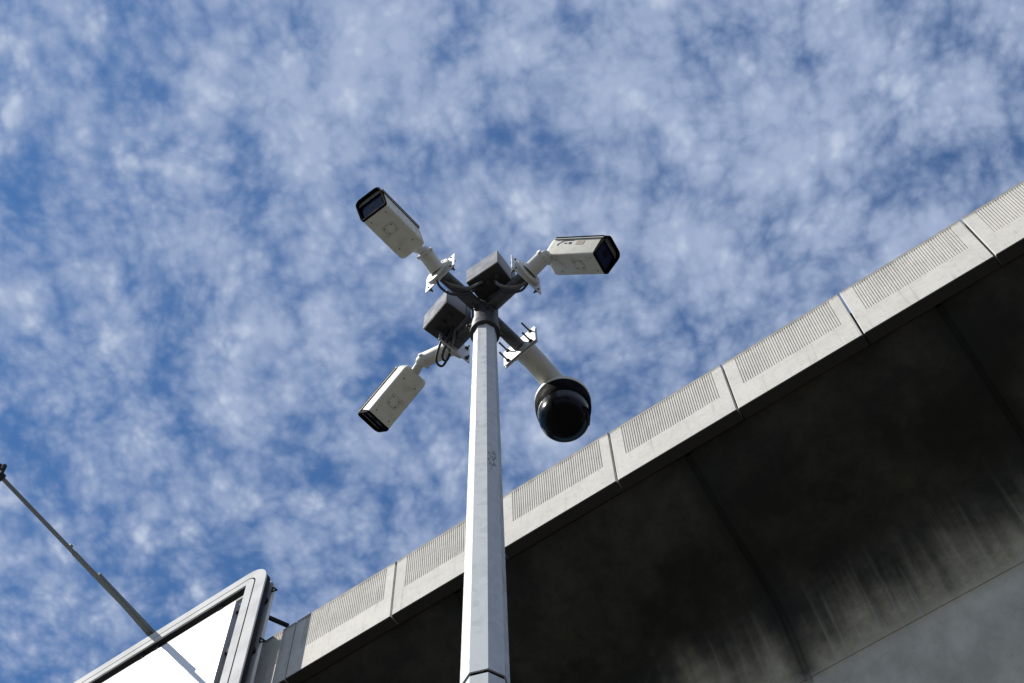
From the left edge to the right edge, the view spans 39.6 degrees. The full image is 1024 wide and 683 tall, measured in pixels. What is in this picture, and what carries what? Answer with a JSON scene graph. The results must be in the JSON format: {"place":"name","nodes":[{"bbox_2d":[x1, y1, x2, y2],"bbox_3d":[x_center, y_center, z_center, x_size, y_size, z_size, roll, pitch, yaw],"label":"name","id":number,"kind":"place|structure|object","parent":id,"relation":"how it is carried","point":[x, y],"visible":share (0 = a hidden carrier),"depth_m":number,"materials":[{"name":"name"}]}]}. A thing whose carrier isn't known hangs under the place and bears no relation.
{"place":"outdoors","nodes":[
{"label":"outdoors","id":0,"kind":"place"},
{"bbox_2d":[0,0,1023,682],"label":"sky","id":1,"kind":"structure","parent":0,"point":[200,313],"materials":[{"name":"blue"}]},
{"label":"road","id":2,"kind":"structure","parent":0,"visible":0},
{"bbox_2d":[74,569,288,682],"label":"billboard","id":3,"kind":"object","parent":2,"relation":"on","point":[218,637],"visible":1,"depth_m":23.83,"materials":[{"name":"metal"}]},
{"bbox_2d":[0,463,155,635],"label":"floodlight","id":4,"kind":"object","parent":3,"relation":"attached to","point":[128,608],"visible":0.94,"depth_m":24.79,"materials":[{"name":"metal"}]},
{"bbox_2d":[253,181,1023,682],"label":"viaduct","id":5,"kind":"object","parent":2,"relation":"on","point":[831,489],"visible":0.88,"depth_m":20.27,"materials":[{"name":"concrete"}]},
{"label":"pavement","id":6,"kind":"structure","parent":0,"visible":0},
{"bbox_2d":[426,253,540,682],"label":"camera pole","id":7,"kind":"object","parent":6,"relation":"on","point":[485,640],"visible":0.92,"depth_m":5.49,"materials":[{"name":"grey metal"}]},
{"bbox_2d":[358,326,460,431],"bbox_3d":[-0.507,0.199,7.404,0.695,0.295,0.174,-41,-72,15],"label":"bullet camera","id":8,"kind":"object","parent":7,"relation":"attached to","point":[390,399],"visible":0.94,"depth_m":7.38,"materials":[{"name":"white paint"}]},
{"bbox_2d":[356,187,482,295],"bbox_3d":[-0.469,-0.457,7.099,0.198,0.251,0.770,-41,-72,15],"label":"bullet camera","id":9,"kind":"object","parent":7,"relation":"attached to","point":[389,221],"visible":1,"depth_m":7.01,"materials":[{"name":"white paint"}]},
{"bbox_2d":[423,289,470,340],"bbox_3d":[-0.336,-0.117,7.391,0.162,0.211,0.204,36,-72,-15],"label":"junction box","id":10,"kind":"object","parent":7,"relation":"attached to","point":[444,312],"visible":0.81,"depth_m":7.33,"materials":[{"name":"grey plastic"}]},
{"bbox_2d":[466,250,514,298],"bbox_3d":[-0.109,-0.321,7.336,0.204,0.211,0.162,-33,-70,13],"label":"junction box","id":11,"kind":"object","parent":7,"relation":"attached to","point":[489,269],"visible":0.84,"depth_m":7.27,"materials":[{"name":"grey plastic"}]},
{"bbox_2d":[505,328,591,441],"bbox_3d":[0.196,0.273,7.325,0.296,0.464,0.498,-41,-72,15],"label":"dome camera","id":12,"kind":"object","parent":7,"relation":"attached to","point":[562,405],"visible":0.97,"depth_m":7.23,"materials":[{"name":"white paint"}]},
{"bbox_2d":[494,235,619,293],"bbox_3d":[0.220,-0.404,7.238,0.658,0.324,0.190,-15,-67,6],"label":"bullet camera","id":13,"kind":"object","parent":7,"relation":"attached to","point":[583,255],"visible":1,"depth_m":7.17,"materials":[{"name":"white paint"}]}
]}

